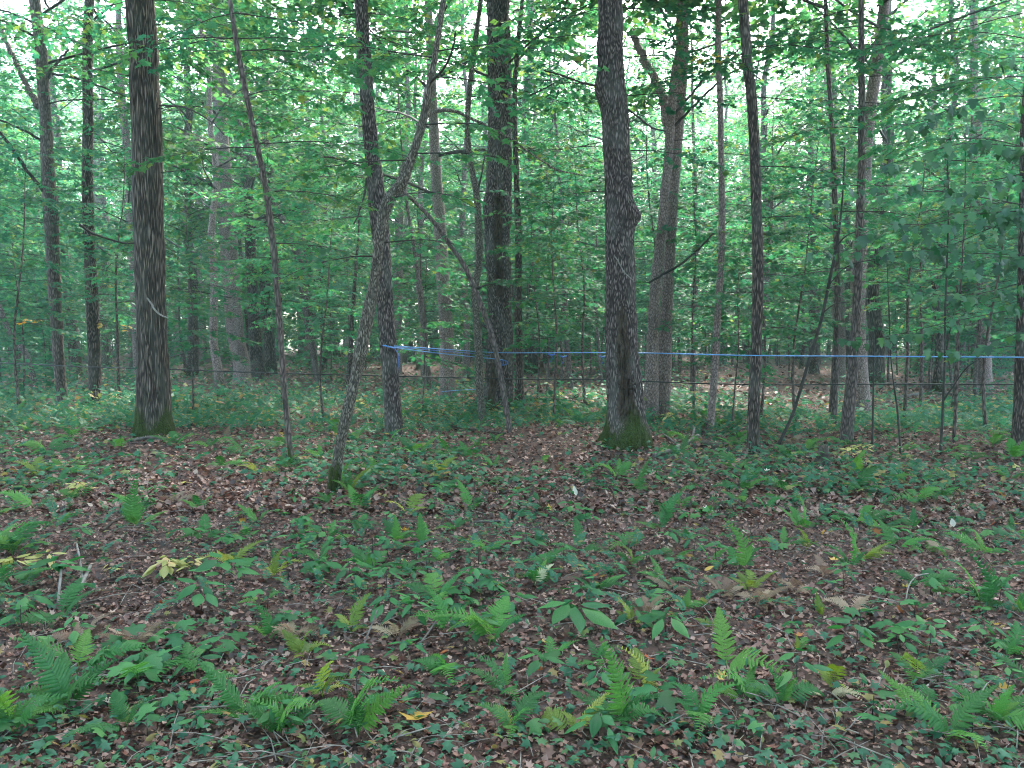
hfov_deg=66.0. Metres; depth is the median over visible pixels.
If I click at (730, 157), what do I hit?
understory sapling
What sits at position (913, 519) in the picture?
fern
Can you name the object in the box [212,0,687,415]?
maple tree
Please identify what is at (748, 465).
leafy herb
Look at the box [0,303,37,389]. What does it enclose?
dead tree
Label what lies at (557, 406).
fern
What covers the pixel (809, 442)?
fern
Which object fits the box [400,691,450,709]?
leafy herb
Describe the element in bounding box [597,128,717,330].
understory sapling
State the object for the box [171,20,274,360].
forest tree
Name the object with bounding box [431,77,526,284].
forest tree
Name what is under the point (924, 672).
fern
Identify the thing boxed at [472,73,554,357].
forest tree
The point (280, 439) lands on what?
fern
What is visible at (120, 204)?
understory sapling
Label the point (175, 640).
leafy herb
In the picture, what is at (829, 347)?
forest tree
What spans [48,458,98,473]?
fern
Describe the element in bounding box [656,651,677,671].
maple seedling
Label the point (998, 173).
straight sapling
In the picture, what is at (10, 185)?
understory sapling
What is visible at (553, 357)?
understory sapling
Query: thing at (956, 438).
leafy herb
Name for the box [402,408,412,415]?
fern
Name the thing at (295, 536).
leafy herb
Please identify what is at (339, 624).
maple seedling
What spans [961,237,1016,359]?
understory sapling
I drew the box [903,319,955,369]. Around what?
understory sapling
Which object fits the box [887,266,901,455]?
sapling stem
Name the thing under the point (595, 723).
leafy herb
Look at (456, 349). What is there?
understory sapling
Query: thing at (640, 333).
understory sapling
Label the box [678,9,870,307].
forest tree
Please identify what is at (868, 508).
fern
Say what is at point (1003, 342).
understory sapling
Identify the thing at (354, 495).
fern
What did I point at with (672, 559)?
maple seedling
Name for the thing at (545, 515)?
maple seedling
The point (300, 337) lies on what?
forest tree
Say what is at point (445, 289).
young maple
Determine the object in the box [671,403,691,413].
fern
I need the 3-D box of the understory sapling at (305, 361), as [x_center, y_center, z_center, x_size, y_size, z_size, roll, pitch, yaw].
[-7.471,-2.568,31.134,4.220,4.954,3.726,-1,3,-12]
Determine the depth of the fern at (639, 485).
8.39 m
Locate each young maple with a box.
[0,47,68,305]
[0,101,132,409]
[17,100,206,400]
[72,176,274,417]
[90,0,440,465]
[163,0,341,383]
[190,112,371,406]
[226,151,416,421]
[344,193,359,387]
[345,207,493,414]
[398,85,432,390]
[452,165,604,405]
[480,131,647,422]
[510,112,658,403]
[549,61,573,387]
[560,82,765,321]
[594,196,602,383]
[635,141,766,411]
[651,123,853,416]
[672,202,839,428]
[690,23,698,393]
[704,112,920,420]
[801,76,1018,416]
[865,73,1022,432]
[868,83,1023,410]
[918,163,930,406]
[943,47,1023,316]
[951,121,1018,281]
[952,135,965,440]
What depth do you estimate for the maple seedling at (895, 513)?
7.00 m
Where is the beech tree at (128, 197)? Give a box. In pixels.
[0,0,219,381]
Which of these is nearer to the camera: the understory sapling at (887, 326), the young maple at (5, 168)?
the young maple at (5, 168)
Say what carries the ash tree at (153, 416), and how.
on the ground
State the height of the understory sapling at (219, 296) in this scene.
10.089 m
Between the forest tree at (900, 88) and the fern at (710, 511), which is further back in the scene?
the forest tree at (900, 88)
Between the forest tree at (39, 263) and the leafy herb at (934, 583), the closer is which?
the leafy herb at (934, 583)
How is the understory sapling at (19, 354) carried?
on the ground
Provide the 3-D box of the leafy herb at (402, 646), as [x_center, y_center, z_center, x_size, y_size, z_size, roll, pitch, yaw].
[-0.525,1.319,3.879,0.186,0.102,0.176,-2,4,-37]
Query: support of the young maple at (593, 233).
on the ground
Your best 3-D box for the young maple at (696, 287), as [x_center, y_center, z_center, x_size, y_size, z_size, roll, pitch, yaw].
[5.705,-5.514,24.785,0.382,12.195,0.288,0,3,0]
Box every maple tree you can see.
[0,0,128,376]
[0,0,256,407]
[0,0,305,404]
[70,95,127,345]
[108,113,208,358]
[126,0,361,380]
[170,129,241,356]
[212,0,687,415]
[215,0,500,437]
[266,0,659,397]
[279,0,512,381]
[331,0,672,405]
[460,0,770,452]
[518,0,900,414]
[688,0,1023,414]
[695,0,840,424]
[710,0,1023,443]
[715,0,924,377]
[741,10,903,373]
[819,0,1023,451]
[852,0,1023,390]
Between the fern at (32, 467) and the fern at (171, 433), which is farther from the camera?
the fern at (171, 433)
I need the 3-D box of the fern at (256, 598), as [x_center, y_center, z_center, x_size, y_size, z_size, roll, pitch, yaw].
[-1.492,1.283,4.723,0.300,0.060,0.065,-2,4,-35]
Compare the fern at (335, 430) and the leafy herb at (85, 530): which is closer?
the leafy herb at (85, 530)
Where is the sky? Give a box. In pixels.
[0,0,1023,342]
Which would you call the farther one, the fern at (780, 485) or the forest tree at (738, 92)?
the forest tree at (738, 92)
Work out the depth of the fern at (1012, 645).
3.96 m
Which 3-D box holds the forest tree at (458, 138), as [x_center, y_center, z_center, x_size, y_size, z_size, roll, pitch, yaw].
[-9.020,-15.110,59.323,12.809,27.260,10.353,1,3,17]
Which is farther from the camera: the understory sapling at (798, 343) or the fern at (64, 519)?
the understory sapling at (798, 343)
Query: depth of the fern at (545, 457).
10.10 m
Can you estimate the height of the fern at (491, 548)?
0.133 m
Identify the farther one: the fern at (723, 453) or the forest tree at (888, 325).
the forest tree at (888, 325)
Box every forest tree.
[0,0,72,253]
[0,15,46,314]
[0,43,35,216]
[0,57,44,355]
[0,60,114,362]
[0,116,82,264]
[5,0,163,369]
[10,140,110,362]
[23,91,128,357]
[36,72,187,367]
[62,112,128,312]
[67,94,129,331]
[69,148,124,306]
[71,118,124,356]
[93,0,296,376]
[93,0,351,393]
[101,0,377,373]
[103,16,360,369]
[105,102,183,257]
[109,60,208,355]
[117,176,216,355]
[163,84,243,354]
[163,89,241,365]
[165,5,338,355]
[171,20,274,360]
[181,3,352,292]
[198,85,325,360]
[203,144,294,330]
[210,0,430,369]
[218,0,385,369]
[232,2,391,368]
[235,25,370,347]
[255,60,356,357]
[258,46,364,355]
[283,1,467,361]
[292,109,371,363]
[316,83,403,356]
[322,62,393,295]
[328,0,597,383]
[329,78,430,291]
[330,26,480,362]
[331,136,416,358]
[333,0,486,383]
[337,135,358,354]
[342,29,454,363]
[347,0,662,373]
[350,5,485,368]
[365,72,459,270]
[391,78,473,356]
[394,0,567,359]
[404,127,473,310]
[410,83,469,355]
[410,113,478,291]
[425,116,487,352]
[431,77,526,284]
[442,78,543,292]
[446,74,485,267]
[460,1,646,367]
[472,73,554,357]
[472,112,556,360]
[510,0,649,361]
[510,0,734,378]
[512,122,577,351]
[537,9,663,361]
[547,1,725,261]
[556,136,603,360]
[559,109,594,355]
[562,107,602,222]
[578,10,748,277]
[589,32,662,236]
[600,125,688,358]
[630,113,684,358]
[632,123,659,358]
[635,0,910,381]
[642,10,805,363]
[643,88,744,362]
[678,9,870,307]
[680,34,797,361]
[682,17,785,365]
[687,138,742,355]
[697,0,1019,385]
[706,84,787,292]
[707,0,929,367]
[729,122,791,352]
[735,185,795,358]
[738,48,851,358]
[743,29,866,368]
[748,0,922,366]
[762,109,844,358]
[775,71,882,356]
[790,0,1023,391]
[803,0,1022,373]
[805,56,920,286]
[816,82,937,357]
[819,173,853,354]
[826,100,930,315]
[854,108,921,354]
[875,0,995,363]
[880,242,902,354]
[889,0,1023,376]
[896,62,965,188]
[897,0,1016,372]
[898,0,1020,370]
[907,1,1022,372]
[934,1,1021,373]
[935,14,1023,244]
[940,31,1022,210]
[945,5,1021,367]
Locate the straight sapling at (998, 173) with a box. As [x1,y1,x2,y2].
[870,160,1022,455]
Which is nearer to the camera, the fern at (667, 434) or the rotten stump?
the rotten stump
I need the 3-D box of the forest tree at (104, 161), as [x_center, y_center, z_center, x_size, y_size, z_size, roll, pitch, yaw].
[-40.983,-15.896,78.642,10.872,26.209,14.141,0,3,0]
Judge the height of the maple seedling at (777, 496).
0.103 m
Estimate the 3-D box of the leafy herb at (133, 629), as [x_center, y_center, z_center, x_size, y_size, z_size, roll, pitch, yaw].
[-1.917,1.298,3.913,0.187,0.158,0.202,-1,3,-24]
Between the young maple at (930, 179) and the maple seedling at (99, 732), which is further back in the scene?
the young maple at (930, 179)
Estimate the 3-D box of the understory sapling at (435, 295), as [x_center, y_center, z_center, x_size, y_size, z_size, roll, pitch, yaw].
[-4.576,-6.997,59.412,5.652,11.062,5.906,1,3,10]
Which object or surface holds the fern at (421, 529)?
on the ground
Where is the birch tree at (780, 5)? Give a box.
[547,0,865,430]
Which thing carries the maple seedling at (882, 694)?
on the ground
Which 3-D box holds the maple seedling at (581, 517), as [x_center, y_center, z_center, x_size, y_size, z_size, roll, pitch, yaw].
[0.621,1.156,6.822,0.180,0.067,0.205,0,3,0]
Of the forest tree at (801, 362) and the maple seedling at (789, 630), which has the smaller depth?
the maple seedling at (789, 630)
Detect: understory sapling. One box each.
[0,29,81,376]
[0,69,72,320]
[0,102,107,375]
[0,109,106,371]
[0,135,40,334]
[0,150,44,337]
[0,203,75,375]
[0,210,47,362]
[0,216,87,394]
[0,267,87,376]
[0,292,47,375]
[1,304,51,368]
[1,321,47,365]
[4,279,86,371]
[5,240,119,376]
[21,182,126,341]
[36,256,97,341]
[64,315,86,357]
[70,120,205,333]
[81,264,128,358]
[84,272,131,359]
[97,127,223,371]
[98,272,132,366]
[107,223,129,334]
[107,297,128,354]
[111,322,128,355]
[121,303,187,373]
[166,224,209,339]
[167,310,185,356]
[167,310,200,358]
[168,306,200,354]
[179,186,246,358]
[198,303,228,351]
[199,317,231,371]
[201,283,244,350]
[203,212,302,340]
[206,241,246,328]
[217,312,286,364]
[218,310,245,360]
[239,140,370,373]
[240,193,323,361]
[242,292,304,368]
[272,255,375,378]
[272,268,344,371]
[282,227,412,363]
[284,169,371,366]
[284,320,296,355]
[317,267,362,345]
[325,222,410,369]
[329,272,377,342]
[338,281,377,362]
[345,294,380,366]
[351,182,423,327]
[352,108,483,346]
[374,302,416,355]
[376,281,439,362]
[389,217,447,342]
[393,170,485,340]
[401,315,439,361]
[409,243,468,340]
[414,216,470,335]
[414,220,468,340]
[424,191,479,361]
[427,154,597,354]
[431,292,479,360]
[435,273,473,361]
[445,85,573,367]
[450,203,486,330]
[454,192,528,319]
[454,325,460,356]
[457,297,487,356]
[469,296,549,381]
[483,139,582,324]
[486,132,604,389]
[509,101,605,382]
[512,175,593,348]
[514,286,590,368]
[519,107,604,326]
[535,288,604,369]
[543,220,603,359]
[549,138,661,371]
[549,294,605,376]
[568,282,605,368]
[570,298,604,359]
[591,266,690,363]
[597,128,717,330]
[597,172,709,365]
[602,167,725,372]
[604,286,696,380]
[633,157,712,374]
[636,216,685,334]
[636,301,647,362]
[639,209,768,362]
[640,277,689,364]
[646,262,714,366]
[673,198,751,365]
[674,87,851,348]
[678,205,736,362]
[684,143,783,364]
[684,318,712,362]
[689,235,820,376]
[707,211,751,361]
[714,187,804,333]
[723,191,833,380]
[728,273,820,363]
[734,188,824,362]
[750,271,823,365]
[762,312,798,362]
[770,268,831,362]
[771,301,820,357]
[788,260,844,337]
[790,225,845,337]
[795,216,844,327]
[795,295,832,363]
[830,247,944,374]
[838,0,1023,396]
[841,165,972,381]
[865,110,974,380]
[867,283,942,375]
[868,123,1001,387]
[874,174,1004,390]
[882,300,918,357]
[892,286,975,382]
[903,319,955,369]
[908,73,1022,337]
[910,306,967,365]
[916,281,1015,379]
[922,165,1012,379]
[943,25,1023,333]
[951,183,1015,345]
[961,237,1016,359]
[990,290,1015,371]
[990,315,1014,372]
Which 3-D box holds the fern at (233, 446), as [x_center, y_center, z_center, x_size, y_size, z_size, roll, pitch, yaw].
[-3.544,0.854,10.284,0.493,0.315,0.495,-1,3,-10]
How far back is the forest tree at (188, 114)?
32.96 m
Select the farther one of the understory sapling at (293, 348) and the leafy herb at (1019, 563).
the understory sapling at (293, 348)
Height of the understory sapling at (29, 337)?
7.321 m
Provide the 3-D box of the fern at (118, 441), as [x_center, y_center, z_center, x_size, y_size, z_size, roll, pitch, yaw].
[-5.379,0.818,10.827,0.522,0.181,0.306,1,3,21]
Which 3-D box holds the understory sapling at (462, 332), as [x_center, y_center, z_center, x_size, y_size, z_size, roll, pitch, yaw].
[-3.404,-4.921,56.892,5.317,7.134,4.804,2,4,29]
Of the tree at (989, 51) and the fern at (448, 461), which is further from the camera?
the tree at (989, 51)
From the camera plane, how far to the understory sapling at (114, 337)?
43.33 m
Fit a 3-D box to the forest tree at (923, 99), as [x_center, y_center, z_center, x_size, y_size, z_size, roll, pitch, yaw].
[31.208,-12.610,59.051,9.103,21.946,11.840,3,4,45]
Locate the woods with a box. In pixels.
[0,19,1019,354]
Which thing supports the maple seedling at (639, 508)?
on the ground
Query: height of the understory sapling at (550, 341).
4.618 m
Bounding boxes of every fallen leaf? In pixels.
[399,708,432,719]
[716,670,726,678]
[872,527,881,533]
[950,518,955,526]
[999,681,1010,688]
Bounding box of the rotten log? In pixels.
[700,440,720,448]
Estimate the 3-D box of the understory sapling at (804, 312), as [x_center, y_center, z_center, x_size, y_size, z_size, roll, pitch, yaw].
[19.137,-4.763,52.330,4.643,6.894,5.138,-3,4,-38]
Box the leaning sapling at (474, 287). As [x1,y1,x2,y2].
[402,191,512,433]
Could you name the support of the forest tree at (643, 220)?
on the ground
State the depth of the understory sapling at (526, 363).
31.39 m
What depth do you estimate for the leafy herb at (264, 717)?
3.14 m
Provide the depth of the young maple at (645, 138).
18.24 m
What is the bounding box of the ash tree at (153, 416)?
[0,0,333,437]
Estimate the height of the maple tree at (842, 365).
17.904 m
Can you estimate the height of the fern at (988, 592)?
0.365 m
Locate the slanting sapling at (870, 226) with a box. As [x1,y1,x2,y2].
[770,147,911,448]
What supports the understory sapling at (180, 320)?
on the ground
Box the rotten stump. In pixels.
[810,443,832,466]
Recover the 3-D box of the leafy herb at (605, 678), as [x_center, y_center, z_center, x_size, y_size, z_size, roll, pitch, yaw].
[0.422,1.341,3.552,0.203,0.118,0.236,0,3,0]
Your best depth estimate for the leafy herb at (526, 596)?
4.47 m
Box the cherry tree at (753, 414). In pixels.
[633,0,909,453]
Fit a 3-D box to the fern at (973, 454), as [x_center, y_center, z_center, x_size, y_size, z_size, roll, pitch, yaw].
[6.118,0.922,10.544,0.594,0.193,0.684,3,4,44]
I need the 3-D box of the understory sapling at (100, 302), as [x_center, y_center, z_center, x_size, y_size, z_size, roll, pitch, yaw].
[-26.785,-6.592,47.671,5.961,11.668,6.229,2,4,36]
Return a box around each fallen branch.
[56,569,62,602]
[76,543,91,582]
[102,516,126,531]
[129,436,185,443]
[261,533,280,546]
[354,610,377,663]
[415,423,505,434]
[420,609,442,642]
[473,520,508,522]
[513,397,589,404]
[652,425,699,457]
[725,495,744,504]
[888,684,928,713]
[897,392,973,397]
[905,573,928,598]
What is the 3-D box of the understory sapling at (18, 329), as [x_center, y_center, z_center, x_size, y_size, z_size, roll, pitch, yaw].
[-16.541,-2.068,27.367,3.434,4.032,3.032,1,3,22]
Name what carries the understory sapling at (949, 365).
on the ground
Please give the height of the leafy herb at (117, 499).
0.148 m
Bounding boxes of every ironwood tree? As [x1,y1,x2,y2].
[269,0,608,493]
[385,0,550,422]
[595,1,760,417]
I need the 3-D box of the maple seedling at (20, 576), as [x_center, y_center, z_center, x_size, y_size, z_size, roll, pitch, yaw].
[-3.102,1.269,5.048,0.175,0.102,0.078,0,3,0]
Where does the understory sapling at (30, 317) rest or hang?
on the ground
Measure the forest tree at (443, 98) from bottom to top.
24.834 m
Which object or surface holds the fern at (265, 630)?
on the ground
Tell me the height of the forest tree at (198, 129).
21.655 m
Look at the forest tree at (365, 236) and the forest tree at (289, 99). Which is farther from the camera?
the forest tree at (365, 236)
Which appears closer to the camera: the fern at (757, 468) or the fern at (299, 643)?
the fern at (299, 643)
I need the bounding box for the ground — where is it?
[0,343,1023,767]
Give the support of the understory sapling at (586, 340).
on the ground
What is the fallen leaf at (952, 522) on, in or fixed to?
on the ground
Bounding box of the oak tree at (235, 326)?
[38,0,419,384]
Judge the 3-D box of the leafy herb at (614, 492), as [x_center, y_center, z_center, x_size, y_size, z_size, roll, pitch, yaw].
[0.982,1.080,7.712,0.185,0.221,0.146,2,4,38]
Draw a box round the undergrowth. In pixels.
[0,350,1023,767]
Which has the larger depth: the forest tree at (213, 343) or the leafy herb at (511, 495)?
the forest tree at (213, 343)
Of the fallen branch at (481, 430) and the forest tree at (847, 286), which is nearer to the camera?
the fallen branch at (481, 430)
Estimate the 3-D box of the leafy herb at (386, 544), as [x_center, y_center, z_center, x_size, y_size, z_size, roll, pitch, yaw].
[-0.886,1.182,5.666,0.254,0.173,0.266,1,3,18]
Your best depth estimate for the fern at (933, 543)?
6.05 m
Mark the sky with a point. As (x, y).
(19, 3)
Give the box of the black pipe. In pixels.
[0,362,1013,384]
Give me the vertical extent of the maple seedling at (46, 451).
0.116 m
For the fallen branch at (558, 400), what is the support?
on the ground
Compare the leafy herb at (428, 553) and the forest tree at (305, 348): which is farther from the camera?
the forest tree at (305, 348)
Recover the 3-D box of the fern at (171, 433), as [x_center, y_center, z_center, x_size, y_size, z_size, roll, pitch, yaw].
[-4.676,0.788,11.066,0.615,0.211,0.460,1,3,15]
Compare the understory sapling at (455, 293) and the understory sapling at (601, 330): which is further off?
the understory sapling at (455, 293)
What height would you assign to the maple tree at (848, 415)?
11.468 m
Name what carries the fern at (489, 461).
on the ground
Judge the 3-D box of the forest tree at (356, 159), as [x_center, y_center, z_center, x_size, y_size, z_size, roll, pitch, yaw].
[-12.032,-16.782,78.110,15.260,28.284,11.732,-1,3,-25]
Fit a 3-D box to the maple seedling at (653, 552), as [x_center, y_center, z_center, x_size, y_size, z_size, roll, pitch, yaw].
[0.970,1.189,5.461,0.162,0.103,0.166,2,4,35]
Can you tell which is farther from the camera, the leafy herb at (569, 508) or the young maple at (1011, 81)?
the young maple at (1011, 81)
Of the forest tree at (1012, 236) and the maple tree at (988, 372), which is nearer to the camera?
the maple tree at (988, 372)
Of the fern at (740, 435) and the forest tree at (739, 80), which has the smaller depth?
the fern at (740, 435)
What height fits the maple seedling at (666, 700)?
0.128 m
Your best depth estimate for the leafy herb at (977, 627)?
4.18 m
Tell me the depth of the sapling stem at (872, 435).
11.58 m
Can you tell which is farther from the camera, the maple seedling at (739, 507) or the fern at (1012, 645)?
the maple seedling at (739, 507)
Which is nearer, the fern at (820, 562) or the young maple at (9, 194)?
the fern at (820, 562)
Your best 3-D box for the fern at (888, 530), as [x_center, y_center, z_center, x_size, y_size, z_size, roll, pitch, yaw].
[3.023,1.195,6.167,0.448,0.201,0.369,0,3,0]
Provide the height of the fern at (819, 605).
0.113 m
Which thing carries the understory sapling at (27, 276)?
on the ground
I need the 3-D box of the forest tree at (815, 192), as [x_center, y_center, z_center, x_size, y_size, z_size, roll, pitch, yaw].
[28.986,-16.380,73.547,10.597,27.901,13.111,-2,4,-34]
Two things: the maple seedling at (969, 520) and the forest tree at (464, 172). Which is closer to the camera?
the maple seedling at (969, 520)
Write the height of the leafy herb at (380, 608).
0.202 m
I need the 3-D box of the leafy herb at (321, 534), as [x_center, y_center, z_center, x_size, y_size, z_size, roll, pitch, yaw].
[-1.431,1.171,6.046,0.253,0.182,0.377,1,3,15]
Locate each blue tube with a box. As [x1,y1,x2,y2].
[383,345,502,359]
[385,346,398,370]
[386,345,1023,357]
[398,347,488,355]
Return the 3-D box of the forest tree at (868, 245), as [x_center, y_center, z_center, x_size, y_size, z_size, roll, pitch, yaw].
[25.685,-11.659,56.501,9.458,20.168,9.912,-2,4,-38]
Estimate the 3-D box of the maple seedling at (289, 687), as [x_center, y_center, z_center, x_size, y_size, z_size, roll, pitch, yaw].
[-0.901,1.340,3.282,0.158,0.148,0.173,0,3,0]
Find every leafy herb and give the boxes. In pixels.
[0,553,42,577]
[0,603,46,631]
[5,591,53,615]
[8,556,89,587]
[14,636,49,667]
[33,549,66,568]
[50,478,66,489]
[51,617,94,647]
[64,523,90,541]
[66,481,95,492]
[106,646,175,677]
[107,623,145,658]
[108,498,127,507]
[124,668,161,695]
[138,493,156,509]
[140,555,190,578]
[146,482,166,491]
[146,618,196,648]
[162,645,231,678]
[173,578,231,613]
[175,710,214,732]
[177,556,202,575]
[188,552,259,600]
[197,630,247,652]
[212,535,244,551]
[228,563,254,578]
[254,694,305,733]
[274,530,317,543]
[277,552,299,579]
[283,542,307,563]
[286,488,302,501]
[298,556,339,575]
[299,523,344,541]
[325,558,373,585]
[331,655,373,695]
[337,520,360,531]
[344,568,371,594]
[361,550,381,570]
[368,534,405,556]
[368,565,408,589]
[368,588,412,621]
[381,597,435,629]
[383,638,428,656]
[399,473,423,482]
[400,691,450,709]
[403,568,426,580]
[422,549,439,571]
[425,497,445,505]
[428,460,446,466]
[429,482,448,492]
[447,585,471,596]
[454,612,499,641]
[457,566,493,584]
[462,540,489,563]
[473,578,505,594]
[476,581,507,593]
[496,592,536,613]
[502,499,519,518]
[504,489,530,509]
[510,533,546,546]
[515,485,548,502]
[517,650,564,683]
[537,599,617,632]
[558,501,591,520]
[562,576,605,603]
[564,705,641,754]
[574,465,589,475]
[579,508,599,531]
[584,665,627,686]
[602,484,622,499]
[615,598,652,627]
[637,609,689,638]
[641,469,667,482]
[653,531,677,542]
[661,412,673,420]
[684,532,706,554]
[705,541,727,555]
[736,463,752,467]
[767,452,782,462]
[775,648,833,695]
[799,581,825,610]
[807,450,829,467]
[820,579,843,597]
[823,508,848,517]
[826,615,876,657]
[827,561,859,590]
[840,445,859,462]
[843,606,882,623]
[851,444,873,459]
[868,619,917,641]
[877,633,925,653]
[883,492,918,508]
[890,528,915,536]
[895,614,957,653]
[903,577,947,593]
[909,444,931,451]
[946,433,965,442]
[955,620,1005,637]
[978,575,1016,608]
[992,658,1021,691]
[1012,561,1023,564]
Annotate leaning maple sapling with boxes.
[801,120,1023,364]
[853,54,1023,323]
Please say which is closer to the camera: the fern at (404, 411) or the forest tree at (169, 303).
the fern at (404, 411)
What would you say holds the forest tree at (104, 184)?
on the ground
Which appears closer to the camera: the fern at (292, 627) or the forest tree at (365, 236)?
the fern at (292, 627)
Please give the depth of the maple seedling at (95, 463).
9.68 m
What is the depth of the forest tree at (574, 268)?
61.85 m
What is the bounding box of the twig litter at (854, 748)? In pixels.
[0,416,1023,767]
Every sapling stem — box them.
[871,339,874,447]
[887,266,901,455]
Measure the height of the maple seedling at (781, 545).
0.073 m
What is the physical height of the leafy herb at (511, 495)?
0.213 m
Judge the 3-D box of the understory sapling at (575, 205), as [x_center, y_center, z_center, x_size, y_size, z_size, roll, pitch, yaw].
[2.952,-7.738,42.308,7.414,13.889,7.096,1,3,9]
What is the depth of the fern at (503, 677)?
3.52 m
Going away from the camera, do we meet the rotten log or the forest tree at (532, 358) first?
the rotten log
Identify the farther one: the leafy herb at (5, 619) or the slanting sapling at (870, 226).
the slanting sapling at (870, 226)
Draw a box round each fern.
[0,490,56,507]
[0,520,57,554]
[0,521,31,551]
[0,564,51,587]
[0,688,71,733]
[2,399,25,416]
[5,577,95,628]
[10,484,42,491]
[10,629,147,672]
[12,456,59,475]
[13,421,39,432]
[15,629,127,717]
[18,437,79,452]
[40,466,79,484]
[42,458,85,470]
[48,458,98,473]
[51,422,89,438]
[51,513,75,524]
[52,612,115,643]
[58,481,102,497]
[64,691,161,736]
[81,464,113,478]
[96,621,166,642]
[107,438,133,450]
[110,493,156,508]
[118,650,151,680]
[120,477,167,523]
[149,431,198,445]
[150,642,236,685]
[155,490,198,503]
[171,514,224,542]
[181,495,211,507]
[187,436,236,446]
[196,540,261,565]
[197,661,310,717]
[204,455,247,468]
[211,425,237,439]
[217,439,261,457]
[231,526,258,536]
[233,694,323,733]
[236,504,278,522]
[238,462,279,473]
[238,590,286,602]
[246,602,286,637]
[256,434,309,446]
[266,547,299,580]
[271,621,322,638]
[274,454,305,466]
[282,629,333,659]
[291,538,337,560]
[292,512,313,525]
[296,520,354,538]
[296,661,353,696]
[301,445,333,458]
[312,492,349,502]
[318,675,409,734]
[330,422,351,436]
[332,455,372,489]
[335,592,370,631]
[336,484,380,507]
[342,514,378,531]
[342,544,400,578]
[349,423,378,442]
[354,457,396,473]
[368,616,421,635]
[373,429,400,445]
[383,515,418,539]
[386,493,426,514]
[387,558,427,574]
[396,434,442,454]
[401,513,437,547]
[401,569,465,611]
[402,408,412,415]
[410,586,470,631]
[412,653,464,684]
[419,547,459,562]
[422,456,456,470]
[423,596,525,645]
[426,437,465,456]
[430,479,459,493]
[435,517,473,530]
[456,480,482,506]
[459,441,484,458]
[464,476,498,484]
[464,653,518,702]
[467,535,511,551]
[470,437,488,445]
[475,690,548,741]
[478,455,498,466]
[487,433,502,440]
[490,475,523,480]
[513,560,558,584]
[522,532,548,541]
[523,547,568,565]
[526,636,577,661]
[531,455,549,463]
[540,692,609,732]
[547,398,571,412]
[548,517,607,554]
[561,408,600,420]
[567,637,666,728]
[571,466,596,476]
[572,574,628,589]
[576,640,623,672]
[595,459,630,477]
[604,531,645,549]
[609,544,645,563]
[616,597,641,622]
[617,645,661,690]
[624,458,650,490]
[631,595,670,614]
[635,491,682,528]
[637,556,690,583]
[647,576,693,591]
[647,609,667,623]
[659,428,687,439]
[659,434,696,455]
[659,547,694,558]
[662,483,696,508]
[668,528,707,538]
[668,589,708,609]
[670,682,741,738]
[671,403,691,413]
[671,431,702,443]
[678,459,709,473]
[692,408,721,417]
[692,505,717,515]
[694,615,729,630]
[695,542,727,568]
[699,577,743,599]
[700,666,760,698]
[701,447,727,458]
[710,451,757,467]
[710,468,763,490]
[711,607,797,682]
[713,434,746,444]
[715,416,726,423]
[721,488,746,501]
[723,518,763,578]
[728,466,768,480]
[730,430,746,437]
[732,569,777,590]
[733,586,789,609]
[743,664,826,704]
[753,475,800,489]
[754,497,779,508]
[757,526,819,546]
[764,444,804,457]
[772,577,812,593]
[778,434,802,444]
[778,492,824,527]
[784,437,829,453]
[794,633,818,652]
[797,528,817,548]
[803,554,848,580]
[811,685,863,702]
[813,515,837,522]
[814,592,824,614]
[815,663,845,688]
[822,436,862,445]
[822,517,866,565]
[822,594,870,609]
[828,466,883,490]
[833,505,892,523]
[851,449,866,475]
[851,516,910,528]
[857,542,892,559]
[870,683,997,751]
[877,669,938,710]
[878,472,917,483]
[878,519,936,549]
[880,431,905,438]
[884,568,972,594]
[888,651,949,689]
[890,486,938,504]
[893,507,926,526]
[894,536,949,559]
[896,444,909,454]
[919,540,955,554]
[933,486,959,496]
[943,529,1011,553]
[944,681,1023,730]
[945,545,1015,607]
[950,444,992,459]
[959,425,1010,434]
[966,431,1009,446]
[986,620,1023,655]
[988,651,1023,681]
[991,438,1023,459]
[991,466,1023,478]
[1000,514,1023,533]
[1009,591,1023,610]
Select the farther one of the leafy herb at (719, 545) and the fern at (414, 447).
the fern at (414, 447)
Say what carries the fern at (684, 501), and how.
on the ground
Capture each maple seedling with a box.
[0,717,35,740]
[13,573,39,585]
[24,594,35,612]
[40,450,54,456]
[41,634,60,645]
[60,687,78,710]
[71,611,87,626]
[83,458,104,464]
[84,724,118,736]
[91,649,109,664]
[92,689,127,706]
[99,642,112,647]
[133,701,162,736]
[157,646,182,673]
[161,691,188,714]
[180,527,206,544]
[189,678,228,700]
[242,589,275,608]
[242,603,265,624]
[270,610,297,628]
[278,683,315,717]
[289,515,314,527]
[302,611,319,634]
[310,644,339,661]
[331,618,362,628]
[341,643,372,674]
[377,567,397,576]
[403,593,419,610]
[411,547,428,563]
[426,501,435,517]
[434,653,452,672]
[436,588,474,611]
[447,483,461,487]
[465,599,478,607]
[514,704,543,735]
[519,510,533,516]
[538,513,558,523]
[556,543,570,558]
[576,514,592,520]
[608,562,626,576]
[632,670,678,713]
[633,506,646,511]
[638,549,659,555]
[638,582,656,589]
[648,588,665,605]
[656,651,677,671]
[664,556,686,567]
[679,512,700,518]
[687,484,702,489]
[702,507,716,520]
[723,500,744,510]
[726,556,754,569]
[733,712,764,735]
[765,493,785,500]
[765,542,788,551]
[781,621,800,633]
[853,689,896,714]
[853,713,897,742]
[873,586,900,600]
[874,532,901,540]
[886,511,899,519]
[899,599,931,616]
[916,529,937,536]
[921,568,953,580]
[948,695,964,710]
[957,517,975,525]
[957,527,973,531]
[958,713,983,739]
[961,586,991,600]
[969,605,992,616]
[973,675,1001,688]
[978,526,1008,543]
[985,638,1022,649]
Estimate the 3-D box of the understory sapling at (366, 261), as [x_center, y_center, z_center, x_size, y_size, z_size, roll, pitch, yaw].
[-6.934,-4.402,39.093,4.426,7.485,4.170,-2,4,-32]

